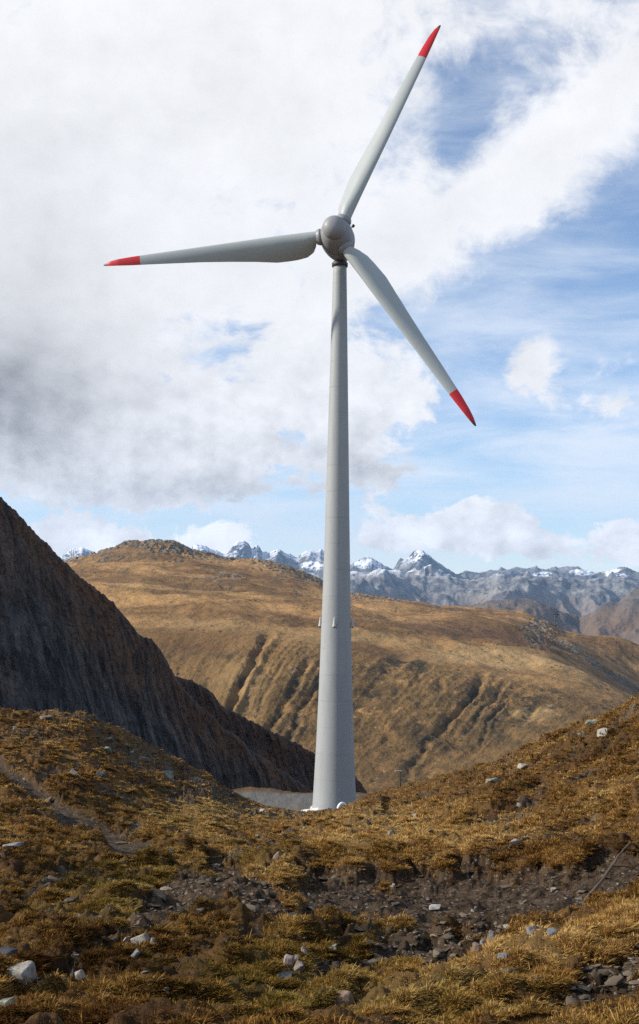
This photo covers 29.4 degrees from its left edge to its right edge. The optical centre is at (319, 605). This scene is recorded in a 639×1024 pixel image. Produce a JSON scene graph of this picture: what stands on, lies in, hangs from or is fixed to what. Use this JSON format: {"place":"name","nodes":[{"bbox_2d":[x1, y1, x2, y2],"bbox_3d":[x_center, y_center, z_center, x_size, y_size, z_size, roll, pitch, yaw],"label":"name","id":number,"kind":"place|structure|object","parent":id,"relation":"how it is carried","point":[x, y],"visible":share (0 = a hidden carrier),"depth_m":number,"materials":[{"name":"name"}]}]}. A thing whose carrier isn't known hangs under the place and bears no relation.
{"place":"outdoors","nodes":[
{"label":"outdoors","id":0,"kind":"place"},
{"bbox_2d":[0,497,312,792],"bbox_3d":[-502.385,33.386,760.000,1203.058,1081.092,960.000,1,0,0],"label":"mountain","id":1,"kind":"structure","parent":0,"point":[71,641],"depth_m":651.44,"materials":[{"name":"grey stone"}]},
{"bbox_2d":[175,676,366,792],"bbox_3d":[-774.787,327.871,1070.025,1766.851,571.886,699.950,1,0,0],"label":"mountain","id":2,"kind":"structure","parent":0,"point":[295,760],"depth_m":953.16,"materials":[{"name":"brown stone"}]},
{"bbox_2d":[0,694,638,1023],"bbox_3d":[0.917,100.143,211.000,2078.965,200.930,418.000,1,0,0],"label":"ground","id":3,"kind":"structure","parent":0,"point":[467,886],"depth_m":30.30,"materials":[{"name":"brown plant"}]},
{"bbox_2d":[0,997,14,1005],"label":"rock","id":4,"kind":"object","parent":3,"relation":"on","point":[3,1001],"visible":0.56,"depth_m":9.18,"materials":[{"name":"stone"}]},
{"bbox_2d":[0,946,16,955],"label":"rock","id":5,"kind":"object","parent":3,"relation":"on","point":[9,950],"visible":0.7,"depth_m":14.38,"materials":[{"name":"stone"}]},
{"bbox_2d":[2,842,23,848],"bbox_3d":[-8.941,7.071,35.516,0.647,0.325,0.493,-15,-9,23],"label":"rock","id":6,"kind":"object","parent":3,"relation":"on","point":[13,845],"visible":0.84,"depth_m":35.37,"materials":[{"name":"grey stone"}]},
{"bbox_2d":[6,960,38,985],"bbox_3d":[-2.794,3.527,11.468,0.244,0.354,0.286,1,6,21],"label":"rock","id":7,"kind":"object","parent":3,"relation":"on","point":[25,971],"visible":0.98,"depth_m":11.35,"materials":[{"name":"stone"}]},
{"bbox_2d":[40,715,52,719],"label":"rock","id":8,"kind":"object","parent":3,"relation":"on","point":[47,716],"visible":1,"depth_m":69.72,"materials":[{"name":"grey stone"}]},
{"bbox_2d":[75,970,85,980],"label":"rock","id":9,"kind":"object","parent":3,"relation":"on","point":[79,974],"visible":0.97,"depth_m":12.12,"materials":[{"name":"stone"}]},
{"bbox_2d":[96,771,106,777],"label":"rock","id":10,"kind":"object","parent":3,"relation":"on","point":[99,773],"visible":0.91,"depth_m":56.01,"materials":[{"name":"stone"}]},
{"bbox_2d":[103,747,111,752],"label":"rock","id":11,"kind":"object","parent":3,"relation":"on","point":[108,749],"visible":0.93,"depth_m":66.52,"materials":[{"name":"stone"}]},
{"bbox_2d":[131,948,145,958],"bbox_3d":[-2.042,3.945,13.903,0.252,0.080,0.115,-25,13,-15],"label":"rock","id":12,"kind":"object","parent":3,"relation":"on","point":[135,953],"visible":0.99,"depth_m":13.85,"materials":[{"name":"grey stone"}]},
{"bbox_2d":[130,933,149,944],"bbox_3d":[-2.478,4.613,16.810,0.242,0.154,0.176,-29,-4,15],"label":"rock","id":13,"kind":"object","parent":3,"relation":"on","point":[141,937],"visible":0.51,"depth_m":16.74,"materials":[{"name":"stone"}]},
{"bbox_2d":[139,753,150,761],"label":"rock","id":14,"kind":"object","parent":3,"relation":"on","point":[144,758],"visible":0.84,"depth_m":73.10,"materials":[{"name":"stone"}]},
{"bbox_2d":[162,770,173,779],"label":"rock","id":15,"kind":"object","parent":3,"relation":"on","point":[169,774],"visible":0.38,"depth_m":71.44,"materials":[{"name":"stone"}]},
{"bbox_2d":[272,851,282,859],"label":"rock","id":16,"kind":"object","parent":3,"relation":"on","point":[276,855],"visible":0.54,"depth_m":32.31,"materials":[{"name":"stone"}]},
{"bbox_2d":[276,971,292,978],"bbox_3d":[-0.405,4.150,13.659,0.200,0.075,0.149,-3,-6,9],"label":"rock","id":17,"kind":"object","parent":3,"relation":"on","point":[283,975],"visible":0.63,"depth_m":13.63,"materials":[{"name":"grey stone"}]},
{"bbox_2d":[283,954,293,967],"bbox_3d":[-0.376,4.263,14.613,0.127,0.169,0.089,5,-5,15],"label":"rock","id":18,"kind":"object","parent":3,"relation":"on","point":[288,958],"visible":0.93,"depth_m":14.58,"materials":[{"name":"grey stone"}]},
{"bbox_2d":[104,25,475,810],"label":"wind turbine","id":19,"kind":"object","parent":3,"relation":"on","point":[334,773],"visible":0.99,"depth_m":177.69,"materials":[{"name":"grey paint"}]},
{"bbox_2d":[294,960,303,970],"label":"rock","id":20,"kind":"object","parent":3,"relation":"on","point":[299,965],"visible":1,"depth_m":13.98,"materials":[{"name":"grey stone"}]},
{"bbox_2d":[299,945,307,954],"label":"rock","id":21,"kind":"object","parent":3,"relation":"on","point":[303,948],"visible":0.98,"depth_m":15.58,"materials":[{"name":"grey stone"}]},
{"bbox_2d":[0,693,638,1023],"bbox_3d":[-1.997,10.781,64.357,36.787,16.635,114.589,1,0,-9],"label":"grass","id":22,"kind":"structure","parent":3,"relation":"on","point":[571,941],"depth_m":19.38,"materials":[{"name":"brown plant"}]},
{"bbox_2d":[0,701,638,1023],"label":"loose stones","id":23,"kind":"object","parent":3,"relation":"on","point":[615,980],"visible":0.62,"depth_m":22.21,"materials":[{"name":"grey stone"}]},
{"bbox_2d":[337,802,346,808],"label":"vent pipe","id":24,"kind":"object","parent":3,"relation":"on","point":[340,804],"visible":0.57,"depth_m":171.71,"materials":[{"name":"white paint"}]},
{"bbox_2d":[334,990,354,1005],"bbox_3d":[0.191,3.807,11.806,0.289,0.137,0.219,-7,-5,-4],"label":"rock","id":25,"kind":"object","parent":3,"relation":"on","point":[346,995],"visible":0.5,"depth_m":11.73,"materials":[{"name":"stone"}]},
{"bbox_2d":[387,830,395,835],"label":"rock","id":26,"kind":"object","parent":3,"relation":"on","point":[390,832],"visible":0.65,"depth_m":40.19,"materials":[{"name":"stone"}]},
{"bbox_2d":[424,931,439,937],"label":"rock","id":27,"kind":"object","parent":3,"relation":"on","point":[432,935],"visible":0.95,"depth_m":18.30,"materials":[{"name":"stone"}]},
{"bbox_2d":[429,904,440,909],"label":"rock","id":28,"kind":"object","parent":3,"relation":"on","point":[434,906],"visible":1,"depth_m":26.11,"materials":[{"name":"white stone"}]},
{"bbox_2d":[471,942,482,952],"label":"rock","id":29,"kind":"object","parent":3,"relation":"on","point":[476,946],"visible":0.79,"depth_m":14.13,"materials":[{"name":"stone"}]},
{"bbox_2d":[485,778,498,782],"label":"rock","id":30,"kind":"object","parent":3,"relation":"on","point":[492,780],"visible":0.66,"depth_m":52.76,"materials":[{"name":"stone"}]},
{"bbox_2d":[489,930,494,940],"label":"rock","id":31,"kind":"object","parent":3,"relation":"on","point":[491,933],"visible":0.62,"depth_m":14.93,"materials":[{"name":"grey stone"}]},
{"bbox_2d":[497,953,509,958],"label":"rock","id":32,"kind":"object","parent":3,"relation":"on","point":[502,955],"visible":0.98,"depth_m":12.18,"materials":[{"name":"grey stone"}]},
{"bbox_2d":[517,763,530,768],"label":"rock","id":33,"kind":"object","parent":3,"relation":"on","point":[522,766],"visible":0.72,"depth_m":53.87,"materials":[{"name":"stone"}]},
{"bbox_2d":[526,925,539,934],"bbox_3d":[2.469,3.737,14.015,0.188,0.074,0.139,-3,2,-9],"label":"rock","id":34,"kind":"object","parent":3,"relation":"on","point":[529,929],"visible":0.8,"depth_m":14.02,"materials":[{"name":"grey stone"}]},
{"bbox_2d":[546,928,556,935],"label":"rock","id":35,"kind":"object","parent":3,"relation":"on","point":[550,931],"visible":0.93,"depth_m":13.33,"materials":[{"name":"grey stone"}]},
{"bbox_2d":[585,719,596,724],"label":"rock","id":36,"kind":"object","parent":3,"relation":"on","point":[589,722],"visible":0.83,"depth_m":60.69,"materials":[{"name":"stone"}]},
{"bbox_2d":[597,728,609,736],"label":"rock","id":37,"kind":"object","parent":3,"relation":"on","point":[602,730],"visible":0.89,"depth_m":52.84,"materials":[{"name":"stone"}]},
{"bbox_2d":[583,842,638,902],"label":"branch","id":38,"kind":"object","parent":3,"relation":"on","point":[599,883],"visible":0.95,"depth_m":25.14,"materials":[{"name":"brown wood"}]},
{"bbox_2d":[0,0,638,573],"label":"sky","id":39,"kind":"structure","parent":0,"point":[187,404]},
{"bbox_2d":[60,540,638,581],"bbox_3d":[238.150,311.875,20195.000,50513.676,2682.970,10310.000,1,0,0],"label":"mountains","id":40,"kind":"structure","parent":0,"point":[310,561],"depth_m":19071.80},
{"bbox_2d":[64,539,638,792],"bbox_3d":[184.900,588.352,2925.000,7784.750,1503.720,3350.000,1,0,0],"label":"hill","id":41,"kind":"structure","parent":0,"point":[438,690],"depth_m":1792.93,"materials":[{"name":"brown plant"}]},
{"bbox_2d":[552,608,558,626],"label":"power pylon","id":42,"kind":"object","parent":41,"relation":"on","point":[555,614],"visible":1,"depth_m":3033.59,"materials":[{"name":"metal"}]},
{"bbox_2d":[310,564,638,616],"bbox_3d":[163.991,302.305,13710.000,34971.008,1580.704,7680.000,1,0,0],"label":"mountains","id":43,"kind":"structure","parent":0,"point":[430,584],"depth_m":13051.73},
{"bbox_2d":[442,587,638,644],"bbox_3d":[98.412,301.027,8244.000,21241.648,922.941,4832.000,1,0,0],"label":"mountains","id":44,"kind":"structure","parent":0,"point":[620,618],"depth_m":8052.22,"materials":[{"name":"stone"}]}
]}

